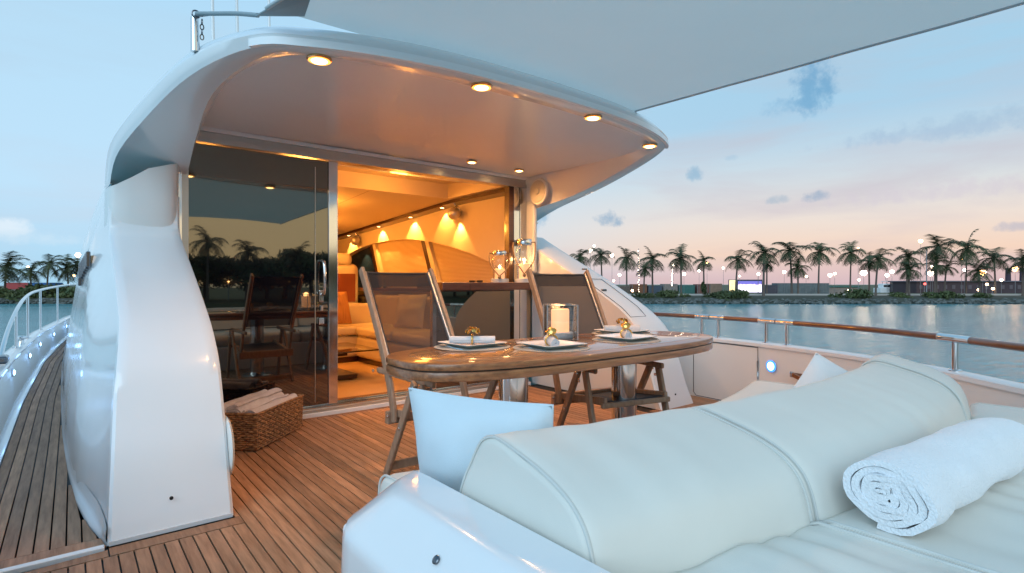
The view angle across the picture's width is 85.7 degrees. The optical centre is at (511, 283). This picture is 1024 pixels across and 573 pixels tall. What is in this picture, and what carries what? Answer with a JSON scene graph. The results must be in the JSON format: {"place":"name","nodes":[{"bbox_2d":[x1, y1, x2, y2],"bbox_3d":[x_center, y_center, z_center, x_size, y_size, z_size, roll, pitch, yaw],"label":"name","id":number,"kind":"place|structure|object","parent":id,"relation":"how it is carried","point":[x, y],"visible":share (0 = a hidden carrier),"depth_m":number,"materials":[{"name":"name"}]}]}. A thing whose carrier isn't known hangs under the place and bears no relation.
{"place":"outdoors","nodes":[
{"label":"outdoors","id":0,"kind":"place"},
{"bbox_2d":[0,384,717,572],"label":"cockpit deck","id":1,"kind":"structure","parent":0,"point":[305,492],"depth_m":2.68,"materials":[{"name":"brown"}]},
{"bbox_2d":[0,315,70,434],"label":"bulwark","id":2,"kind":"object","parent":1,"relation":"attached to","point":[21,364],"visible":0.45,"depth_m":5.27,"materials":[{"name":"plastic"}]},
{"bbox_2d":[0,284,75,354],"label":"guard rail","id":3,"kind":"object","parent":2,"relation":"on","point":[14,318],"visible":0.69,"depth_m":6.15,"materials":[{"name":"metal"}]},
{"bbox_2d":[0,335,121,568],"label":"side deck","id":4,"kind":"structure","parent":1,"relation":"on","point":[35,461],"depth_m":2.98,"materials":[{"name":"brown"}]},
{"bbox_2d":[63,197,234,546],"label":"superstructure wing","id":5,"kind":"structure","parent":1,"relation":"on","point":[150,436],"depth_m":2.69,"materials":[{"name":"plastic"}]},
{"bbox_2d":[78,251,93,285],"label":"nameplate letters","id":6,"kind":"object","parent":5,"relation":"attached to","point":[84,264],"visible":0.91,"depth_m":4.16,"materials":[{"name":"grey metal"}]},
{"bbox_2d":[104,26,668,272],"bbox_3d":[-0.587,-0.715,4.346,4.145,1.190,2.699,0,0,-39],"label":"hardtop","id":7,"kind":"object","parent":5,"relation":"on","point":[380,95],"visible":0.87,"depth_m":3.60,"materials":[{"name":"white plastic"}]},
{"bbox_2d":[190,10,205,52],"bbox_3d":[-1.550,-1.260,2.736,0.120,0.201,0.049,0,0,27],"label":"awning post","id":8,"kind":"object","parent":7,"relation":"attached to","point":[194,36],"visible":0.86,"depth_m":2.74,"materials":[{"name":"metal"}]},
{"bbox_2d":[210,0,214,40],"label":"whip antenna","id":9,"kind":"object","parent":7,"relation":"on","point":[212,21],"depth_m":4.37,"materials":[{"name":"metal"}]},
{"bbox_2d":[306,53,331,65],"bbox_3d":[-0.950,-1.102,2.722,0.120,0.022,0.120,0,0,-39],"label":"downlight","id":10,"kind":"object","parent":7,"relation":"attached to","point":[318,59],"visible":1,"depth_m":2.70,"materials":[{"name":"white metal"}]},
{"bbox_2d":[471,81,491,90],"bbox_3d":[-0.171,-1.102,3.094,0.120,0.022,0.120,0,0,-39],"label":"downlight","id":11,"kind":"object","parent":7,"relation":"attached to","point":[481,86],"visible":1,"depth_m":3.07,"materials":[{"name":"white metal"}]},
{"bbox_2d":[529,178,548,204],"bbox_3d":[0.274,-0.970,5.785,0.052,0.288,0.288,0,0,-39],"label":"wall speaker","id":12,"kind":"object","parent":7,"relation":"attached to","point":[539,190],"depth_m":5.75,"materials":[{"name":"white plastic"}]},
{"bbox_2d":[584,114,601,120],"bbox_3d":[0.537,-1.102,3.665,0.120,0.022,0.120,0,0,-39],"label":"downlight","id":13,"kind":"object","parent":7,"relation":"attached to","point":[591,117],"visible":1,"depth_m":3.64,"materials":[{"name":"white metal"}]},
{"bbox_2d":[195,0,1023,111],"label":"awning","id":14,"kind":"object","parent":7,"relation":"attached to","point":[636,55],"visible":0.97,"depth_m":2.71,"materials":[{"name":"fabric"}]},
{"bbox_2d":[225,394,303,450],"bbox_3d":[-1.784,0.954,3.867,0.377,0.248,0.633,0,0,6],"label":"wicker basket","id":15,"kind":"object","parent":1,"relation":"on","point":[257,431],"visible":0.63,"depth_m":3.65,"materials":[{"name":"wicker"}]},
{"bbox_2d":[224,389,267,411],"bbox_3d":[-1.895,0.853,3.875,0.119,0.143,0.563,30,3,5],"label":"rolled towel","id":16,"kind":"object","parent":15,"relation":"in","point":[229,403],"visible":0.11,"depth_m":3.84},
{"bbox_2d":[225,388,283,412],"bbox_3d":[-1.788,0.851,3.872,0.122,0.146,0.564,-30,-3,5],"label":"rolled towel","id":17,"kind":"object","parent":15,"relation":"in","point":[242,405],"visible":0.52,"depth_m":3.78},
{"bbox_2d":[242,393,296,422],"bbox_3d":[-1.676,0.870,3.857,0.135,0.116,0.565,0,0,6],"label":"rolled towel","id":18,"kind":"object","parent":15,"relation":"in","point":[272,402],"visible":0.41,"depth_m":3.82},
{"bbox_2d":[359,267,498,474],"bbox_3d":[-0.450,0.491,3.234,0.581,1.196,1.000,0,0,-39],"label":"folding chair","id":19,"kind":"object","parent":1,"relation":"on","point":[407,311],"visible":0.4,"depth_m":3.42,"materials":[{"name":"brown wood"}]},
{"bbox_2d":[386,331,712,418],"bbox_3d":[0.348,0.703,3.056,2.170,0.754,0.790,0,0,-39],"label":"dining table","id":20,"kind":"object","parent":1,"relation":"on","point":[511,369],"visible":0.65,"depth_m":2.61,"materials":[{"name":"brown wood"}]},
{"bbox_2d":[434,344,509,350],"bbox_3d":[-0.206,0.325,2.866,0.396,0.003,0.396,0,0,-39],"label":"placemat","id":21,"kind":"object","parent":20,"relation":"on","point":[498,347],"visible":0.47,"depth_m":2.76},
{"bbox_2d":[438,340,506,348],"bbox_3d":[-0.206,0.311,2.866,0.267,0.024,0.267,0,0,-41],"label":"square plate","id":22,"kind":"object","parent":21,"relation":"on","point":[479,345],"visible":0.7,"depth_m":2.80,"materials":[{"name":"grey ceramic"}]},
{"bbox_2d":[449,336,494,343],"bbox_3d":[-0.205,0.290,2.864,0.238,0.041,0.048,0,0,0],"label":"rolled napkin","id":23,"kind":"object","parent":22,"relation":"on","point":[467,339],"visible":0.97,"depth_m":2.85,"materials":[{"name":"grey fabric"}]},
{"bbox_2d":[513,344,589,351],"bbox_3d":[0.202,0.325,2.823,0.396,0.003,0.396,0,0,-39],"label":"placemat","id":24,"kind":"object","parent":20,"relation":"on","point":[578,348],"visible":0.51,"depth_m":2.72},
{"bbox_2d":[516,339,586,349],"bbox_3d":[0.202,0.311,2.823,0.267,0.024,0.267,0,0,-36],"label":"square plate","id":25,"kind":"object","parent":24,"relation":"on","point":[541,344],"visible":0.79,"depth_m":2.81,"materials":[{"name":"white ceramic"}]},
{"bbox_2d":[543,335,559,345],"bbox_3d":[0.201,0.290,2.823,0.044,0.041,0.238,0,0,-6],"label":"rolled napkin","id":26,"kind":"object","parent":25,"relation":"on","point":[551,340],"visible":0.93,"depth_m":2.72,"materials":[{"name":"grey fabric"}]},
{"bbox_2d":[545,327,557,344],"bbox_3d":[0.203,0.273,2.821,0.066,0.105,0.073,0,0,-36],"label":"napkin ring","id":27,"kind":"object","parent":26,"relation":"on","point":[550,331],"visible":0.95,"depth_m":2.81,"materials":[{"name":"gold metal"}]},
{"bbox_2d":[543,304,578,340],"bbox_3d":[0.285,0.223,3.262,0.184,0.206,0.184,0,0,-4],"label":"candle box","id":28,"kind":"object","parent":20,"relation":"on","point":[560,321],"visible":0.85,"depth_m":3.22,"materials":[{"name":"clear glass"}]},
{"bbox_2d":[592,331,651,334],"bbox_3d":[0.722,0.325,3.628,0.396,0.003,0.396,0,0,-39],"label":"placemat","id":29,"kind":"object","parent":20,"relation":"on","point":[607,333],"visible":0.3,"depth_m":3.60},
{"bbox_2d":[594,329,648,333],"bbox_3d":[0.722,0.311,3.628,0.267,0.024,0.267,0,0,-40],"label":"square plate","id":30,"kind":"object","parent":29,"relation":"on","point":[633,332],"visible":0.49,"depth_m":3.57,"materials":[{"name":"white ceramic"}]},
{"bbox_2d":[603,325,640,331],"bbox_3d":[0.722,0.293,3.628,0.238,0.048,0.041,0,30,0],"label":"rolled napkin","id":31,"kind":"object","parent":30,"relation":"on","point":[619,327],"visible":0.77,"depth_m":3.61,"materials":[{"name":"grey fabric"}]},
{"bbox_2d":[592,337,660,343],"bbox_3d":[0.663,0.325,3.208,0.396,0.003,0.396,0,0,-39],"label":"placemat","id":32,"kind":"object","parent":20,"relation":"on","point":[640,341],"visible":0.53,"depth_m":3.10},
{"bbox_2d":[594,333,656,341],"bbox_3d":[0.663,0.311,3.208,0.267,0.024,0.267,0,0,-42],"label":"square plate","id":33,"kind":"object","parent":32,"relation":"on","point":[617,337],"visible":0.77,"depth_m":3.18,"materials":[{"name":"white ceramic"}]},
{"bbox_2d":[526,269,669,425],"bbox_3d":[0.544,0.491,3.671,0.581,1.196,1.000,0,0,-25],"label":"folding chair","id":34,"kind":"object","parent":1,"relation":"on","point":[564,289],"visible":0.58,"depth_m":3.85,"materials":[{"name":"brown wood"}]},
{"bbox_2d":[530,237,692,409],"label":"superstructure wing","id":35,"kind":"structure","parent":1,"relation":"on","point":[616,302],"depth_m":5.25,"materials":[{"name":"plastic"}]},
{"bbox_2d":[341,354,1023,572],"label":"sun lounge","id":36,"kind":"object","parent":1,"relation":"on","point":[748,478],"visible":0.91,"depth_m":1.16,"materials":[{"name":"white leather"}]},
{"bbox_2d":[408,387,553,491],"bbox_3d":[-0.083,0.493,1.506,0.421,0.406,0.211,2,15,21],"label":"scatter cushion","id":37,"kind":"object","parent":36,"relation":"on","point":[451,431],"visible":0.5,"depth_m":1.43,"materials":[{"name":"white fabric"}]},
{"bbox_2d":[793,353,847,387],"bbox_3d":[1.623,0.630,2.812,0.446,0.426,0.192,28,15,1],"label":"scatter cushion","id":38,"kind":"object","parent":36,"relation":"on","point":[819,368],"visible":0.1,"depth_m":2.75,"materials":[{"name":"white fabric"}]},
{"bbox_2d":[843,417,1023,535],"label":"rolled towel","id":39,"kind":"object","parent":36,"relation":"on","point":[926,483],"visible":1,"depth_m":1.20,"materials":[{"name":"fabric"}]},
{"bbox_2d":[528,337,1023,407],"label":"bulwark","id":40,"kind":"object","parent":1,"relation":"on","point":[722,371],"visible":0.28,"depth_m":4.65,"materials":[{"name":"plastic"}]},
{"bbox_2d":[693,342,758,399],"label":"boarding gate","id":41,"kind":"structure","parent":40,"relation":"attached to","point":[730,344],"depth_m":4.97,"materials":[{"name":"grey metal"}]},
{"bbox_2d":[766,360,776,371],"bbox_3d":[2.160,0.685,4.599,0.021,0.100,0.100,0,0,-23],"label":"courtesy light","id":42,"kind":"object","parent":40,"relation":"attached to","point":[771,365],"visible":1,"depth_m":4.59,"materials":[{"name":"metal"}]},
{"bbox_2d":[653,312,1023,371],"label":"handrail","id":43,"kind":"object","parent":40,"relation":"on","point":[955,340],"visible":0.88,"depth_m":3.82,"materials":[{"name":"brown wood"}]},
{"bbox_2d":[338,361,428,399],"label":"saloon floor","id":44,"kind":"structure","parent":0,"point":[367,381],"depth_m":5.71,"materials":[{"name":"carpet"}]},
{"bbox_2d":[338,253,366,302],"bbox_3d":[-2.819,0.250,8.810,0.860,1.460,0.850,0,0,-33],"label":"pilot seat","id":45,"kind":"object","parent":44,"relation":"on","point":[347,276],"visible":0.29,"depth_m":8.59,"materials":[{"name":"beige leather"}]},
{"bbox_2d":[338,342,378,379],"bbox_3d":[-2.153,0.863,5.973,1.150,0.315,0.900,0,0,-39],"label":"coffee table","id":46,"kind":"object","parent":44,"relation":"on","point":[344,348],"visible":0.29,"depth_m":5.98,"materials":[{"name":"brown wood"}]},
{"bbox_2d":[338,303,382,367],"bbox_3d":[-1.890,0.595,6.538,2.170,0.870,2.850,0,0,-39],"label":"saloon sofa","id":47,"kind":"object","parent":44,"relation":"on","point":[359,329],"visible":0.12,"depth_m":7.22,"materials":[{"name":"beige leather"}]},
{"bbox_2d":[338,291,351,323],"bbox_3d":[-2.345,0.320,7.334,0.175,0.446,0.476,-16,-8,30],"label":"sofa pillow","id":48,"kind":"object","parent":47,"relation":"on","point":[344,316],"visible":0.38,"depth_m":7.38,"materials":[{"name":"orange fabric"}]},
{"bbox_2d":[338,188,529,337],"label":"saloon wall","id":49,"kind":"structure","parent":44,"relation":"on","point":[440,243],"depth_m":7.26,"materials":[{"name":"brown"}]},
{"bbox_2d":[76,188,105,282],"bbox_3d":[-5.466,-0.604,10.405,4.355,1.488,12.940,0,0,-39],"label":"coachroof","id":50,"kind":"object","parent":49,"relation":"on","point":[92,225],"visible":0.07,"depth_m":4.97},
{"bbox_2d":[178,126,530,420],"bbox_3d":[-1.118,-0.029,4.968,3.300,2.238,0.243,0,0,-39],"label":"door frame","id":51,"kind":"object","parent":49,"relation":"attached to","point":[515,210],"visible":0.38,"depth_m":4.96,"materials":[{"name":"metal"}]},
{"bbox_2d":[189,143,337,407],"bbox_3d":[-1.895,-0.004,4.319,1.104,2.058,0.128,0,0,-39],"label":"sliding door","id":52,"kind":"structure","parent":51,"relation":"attached to","point":[263,243],"depth_m":4.34,"materials":[{"name":"black glass"}]},
{"bbox_2d":[430,291,511,390],"bbox_3d":[-0.389,0.542,5.590,0.985,0.965,0.050,0,0,-39],"label":"fixed window","id":53,"kind":"structure","parent":51,"relation":"attached to","point":[488,313],"depth_m":5.63,"materials":[{"name":"black glass"}]},
{"bbox_2d":[351,247,374,286],"label":"window pane","id":54,"kind":"structure","parent":49,"relation":"in","point":[363,258],"depth_m":9.34,"materials":[{"name":"black glass"}]},
{"bbox_2d":[338,166,503,234],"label":"saloon ceiling","id":55,"kind":"structure","parent":49,"relation":"on","point":[367,197],"depth_m":6.51,"materials":[{"name":"white paint"}]},
{"bbox_2d":[447,203,459,219],"bbox_3d":[-0.712,-0.911,6.776,0.162,0.245,0.158,0,0,-39],"label":"ball spotlight","id":56,"kind":"object","parent":55,"relation":"attached to","point":[453,213],"visible":0.99,"depth_m":6.72,"materials":[{"name":"beige"}]},
{"bbox_2d":[437,282,530,291],"bbox_3d":[-0.339,0.029,5.644,1.160,0.093,0.496,0,0,-39],"label":"bar counter","id":57,"kind":"object","parent":49,"relation":"on","point":[471,286],"visible":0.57,"depth_m":5.41,"materials":[{"name":"brown wood"}]},
{"bbox_2d":[489,251,510,281],"bbox_3d":[-0.128,-0.178,5.715,0.210,0.325,0.212,0,0,-39],"label":"hurricane lantern","id":58,"kind":"object","parent":57,"relation":"on","point":[499,275],"visible":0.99,"depth_m":5.67,"materials":[{"name":"clear glass"}]},
{"bbox_2d":[512,239,535,281],"bbox_3d":[0.127,-0.242,5.804,0.225,0.453,0.227,0,0,-39],"label":"hurricane lantern","id":59,"kind":"object","parent":57,"relation":"on","point":[523,268],"visible":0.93,"depth_m":5.77,"materials":[{"name":"clear glass"}]},
{"bbox_2d":[0,285,1020,293],"bbox_3d":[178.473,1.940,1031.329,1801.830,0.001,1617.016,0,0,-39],"label":"shore ground","id":60,"kind":"structure","parent":0,"point":[863,287],"depth_m":300.83,"materials":[{"name":"plant"}]},
{"bbox_2d":[6,283,27,292],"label":"shore shed","id":61,"kind":"structure","parent":60,"relation":"on","point":[12,286],"depth_m":109.90,"materials":[{"name":"paint"}]},
{"bbox_2d":[14,261,46,284],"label":"palm tree","id":62,"kind":"object","parent":60,"relation":"on","point":[29,273],"visible":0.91,"depth_m":91.74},
{"bbox_2d":[31,254,65,284],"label":"palm tree","id":63,"kind":"object","parent":60,"relation":"on","point":[48,267],"visible":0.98,"depth_m":92.92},
{"bbox_2d":[50,254,77,287],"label":"palm tree","id":64,"kind":"object","parent":60,"relation":"on","point":[66,275],"visible":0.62,"depth_m":95.11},
{"bbox_2d":[62,258,79,275],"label":"palm tree","id":65,"kind":"object","parent":60,"relation":"on","point":[75,265],"visible":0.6,"depth_m":94.91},
{"bbox_2d":[588,248,613,275],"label":"palm tree","id":66,"kind":"object","parent":60,"relation":"on","point":[600,252],"visible":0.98,"depth_m":94.11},
{"bbox_2d":[629,284,646,293],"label":"shipping container","id":67,"kind":"object","parent":60,"relation":"on","point":[634,287],"visible":0.55,"depth_m":108.00,"materials":[{"name":"metal"}]},
{"bbox_2d":[636,261,653,292],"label":"palm tree","id":68,"kind":"object","parent":60,"relation":"on","point":[644,273],"visible":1,"depth_m":91.57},
{"bbox_2d":[637,246,666,293],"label":"palm tree","id":69,"kind":"object","parent":60,"relation":"on","point":[654,265],"visible":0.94,"depth_m":94.78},
{"bbox_2d":[660,284,677,291],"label":"shipping container","id":70,"kind":"object","parent":60,"relation":"on","point":[665,287],"visible":0.63,"depth_m":108.00,"materials":[{"name":"metal"}]},
{"bbox_2d":[678,285,694,293],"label":"shipping container","id":71,"kind":"object","parent":60,"relation":"on","point":[687,289],"visible":0.79,"depth_m":108.00,"materials":[{"name":"metal"}]},
{"bbox_2d":[692,250,715,293],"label":"palm tree","id":72,"kind":"object","parent":60,"relation":"on","point":[705,264],"visible":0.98,"depth_m":94.23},
{"bbox_2d":[709,284,721,293],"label":"shipping container","id":73,"kind":"object","parent":60,"relation":"on","point":[713,288],"visible":0.67,"depth_m":108.00,"materials":[{"name":"metal"}]},
{"bbox_2d":[723,249,752,291],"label":"palm tree","id":74,"kind":"object","parent":60,"relation":"on","point":[736,261],"visible":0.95,"depth_m":91.98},
{"bbox_2d":[728,280,761,292],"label":"led billboard","id":75,"kind":"object","parent":60,"relation":"on","point":[750,286],"visible":0.67,"depth_m":105.94,"materials":[{"name":"white"}]},
{"bbox_2d":[757,256,777,293],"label":"palm tree","id":76,"kind":"object","parent":60,"relation":"on","point":[767,266],"visible":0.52,"depth_m":94.17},
{"bbox_2d":[772,242,811,293],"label":"palm tree","id":77,"kind":"object","parent":60,"relation":"on","point":[785,256],"visible":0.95,"depth_m":92.66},
{"bbox_2d":[785,256,811,293],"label":"palm tree","id":78,"kind":"object","parent":60,"relation":"on","point":[796,270],"visible":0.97,"depth_m":91.82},
{"bbox_2d":[772,283,828,293],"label":"shipping container","id":79,"kind":"object","parent":60,"relation":"on","point":[804,288],"visible":0.91,"depth_m":108.00,"materials":[{"name":"metal"}]},
{"bbox_2d":[803,242,840,293],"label":"palm tree","id":80,"kind":"object","parent":60,"relation":"on","point":[821,248],"visible":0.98,"depth_m":92.00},
{"bbox_2d":[629,294,1020,295],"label":"road kerb","id":81,"kind":"structure","parent":60,"relation":"on","point":[843,294],"depth_m":91.48,"materials":[{"name":"beige"}]},
{"bbox_2d":[829,286,859,293],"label":"port shed","id":82,"kind":"structure","parent":60,"relation":"on","point":[835,289],"depth_m":112.00,"materials":[{"name":"paint"}]},
{"bbox_2d":[837,241,866,292],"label":"palm tree","id":83,"kind":"object","parent":60,"relation":"on","point":[851,259],"visible":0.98,"depth_m":95.67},
{"bbox_2d":[855,251,880,293],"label":"palm tree","id":84,"kind":"object","parent":60,"relation":"on","point":[868,270],"visible":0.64,"depth_m":92.52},
{"bbox_2d":[873,276,889,292],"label":"motor yacht","id":85,"kind":"object","parent":60,"relation":"on","point":[883,288],"visible":0.64,"depth_m":123.10,"materials":[{"name":"white plastic"}]},
{"bbox_2d":[892,247,927,293],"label":"palm tree","id":86,"kind":"object","parent":60,"relation":"on","point":[908,257],"visible":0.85,"depth_m":94.13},
{"bbox_2d":[920,252,948,292],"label":"palm tree","id":87,"kind":"object","parent":60,"relation":"on","point":[935,267],"visible":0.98,"depth_m":92.64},
{"bbox_2d":[913,234,959,292],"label":"palm tree","id":88,"kind":"object","parent":60,"relation":"on","point":[938,249],"visible":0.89,"depth_m":94.69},
{"bbox_2d":[938,261,959,290],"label":"palm tree","id":89,"kind":"object","parent":60,"relation":"on","point":[947,266],"visible":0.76,"depth_m":94.37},
{"bbox_2d":[888,281,1021,292],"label":"harbour warehouse","id":90,"kind":"structure","parent":60,"relation":"on","point":[972,287],"depth_m":114.00,"materials":[{"name":"grey"}]},
{"bbox_2d":[946,229,989,293],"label":"palm tree","id":91,"kind":"object","parent":60,"relation":"on","point":[965,251],"visible":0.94,"depth_m":93.65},
{"bbox_2d":[975,247,1016,293],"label":"palm tree","id":92,"kind":"object","parent":60,"relation":"on","point":[994,257],"visible":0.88,"depth_m":93.56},
{"bbox_2d":[0,284,1023,382],"bbox_3d":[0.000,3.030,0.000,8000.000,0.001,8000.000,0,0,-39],"label":"water","id":93,"kind":"structure","parent":0,"point":[1002,322],"depth_m":40.24,"materials":[{"name":"liquid"}]},
{"bbox_2d":[0,0,1023,284],"label":"sky","id":94,"kind":"structure","parent":0,"point":[890,145],"materials":[{"name":"blue"}]},
{"bbox_2d":[1,296,1023,303],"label":"shore bank","id":95,"kind":"structure","parent":0,"point":[680,300],"depth_m":85.64,"materials":[{"name":"soil"}]},
{"bbox_2d":[0,287,19,297],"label":"shore bush","id":96,"kind":"object","parent":95,"relation":"on","point":[4,292],"visible":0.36,"depth_m":86.78,"materials":[{"name":"green plant"}]},
{"bbox_2d":[0,251,29,288],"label":"palm tree","id":97,"kind":"object","parent":95,"relation":"on","point":[7,270],"visible":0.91,"depth_m":90.36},
{"bbox_2d":[4,287,45,301],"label":"shore bush","id":98,"kind":"object","parent":95,"relation":"on","point":[12,295],"visible":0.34,"depth_m":85.34,"materials":[{"name":"green plant"}]},
{"bbox_2d":[15,282,71,298],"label":"shore bush","id":99,"kind":"object","parent":95,"relation":"on","point":[40,286],"visible":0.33,"depth_m":86.81,"materials":[{"name":"green plant"}]},
{"bbox_2d":[38,286,74,297],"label":"shore bush","id":100,"kind":"object","parent":95,"relation":"on","point":[62,294],"visible":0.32,"depth_m":86.32,"materials":[{"name":"green plant"}]},
{"bbox_2d":[0,298,1023,303],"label":"shore rocks","id":101,"kind":"object","parent":95,"relation":"on","point":[866,301],"visible":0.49,"depth_m":84.00,"materials":[{"name":"stone"}]},
{"bbox_2d":[569,249,591,265],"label":"palm tree","id":102,"kind":"object","parent":95,"relation":"on","point":[579,257],"visible":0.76,"depth_m":89.48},
{"bbox_2d":[613,246,638,292],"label":"palm tree","id":103,"kind":"object","parent":95,"relation":"on","point":[625,260],"visible":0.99,"depth_m":88.64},
{"bbox_2d":[660,289,690,297],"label":"shore bush","id":104,"kind":"object","parent":95,"relation":"on","point":[671,294],"visible":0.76,"depth_m":86.72,"materials":[{"name":"green plant"}]},
{"bbox_2d":[665,243,698,293],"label":"palm tree","id":105,"kind":"object","parent":95,"relation":"on","point":[680,263],"visible":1,"depth_m":89.76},
{"bbox_2d":[715,289,746,300],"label":"shore bush","id":106,"kind":"object","parent":95,"relation":"on","point":[730,293],"visible":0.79,"depth_m":85.02,"materials":[{"name":"green plant"}]},
{"bbox_2d":[744,241,780,295],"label":"palm tree","id":107,"kind":"object","parent":95,"relation":"on","point":[764,254],"visible":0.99,"depth_m":89.28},
{"bbox_2d":[827,288,873,298],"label":"shore bush","id":108,"kind":"object","parent":95,"relation":"on","point":[859,293],"visible":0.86,"depth_m":85.86,"materials":[{"name":"green plant"}]},
{"bbox_2d":[862,248,896,295],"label":"palm tree","id":109,"kind":"object","parent":95,"relation":"on","point":[879,260],"visible":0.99,"depth_m":89.67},
{"bbox_2d":[895,262,923,295],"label":"palm tree","id":110,"kind":"object","parent":95,"relation":"on","point":[910,275],"visible":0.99,"depth_m":89.66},
{"bbox_2d":[920,290,956,299],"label":"shore bush","id":111,"kind":"object","parent":95,"relation":"on","point":[941,295],"visible":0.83,"depth_m":86.40,"materials":[{"name":"green plant"}]},
{"bbox_2d":[961,263,994,292],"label":"palm tree","id":112,"kind":"object","parent":95,"relation":"on","point":[978,273],"visible":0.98,"depth_m":90.67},
{"bbox_2d":[1002,249,1023,295],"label":"palm tree","id":113,"kind":"object","parent":95,"relation":"on","point":[1020,263],"visible":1,"depth_m":90.64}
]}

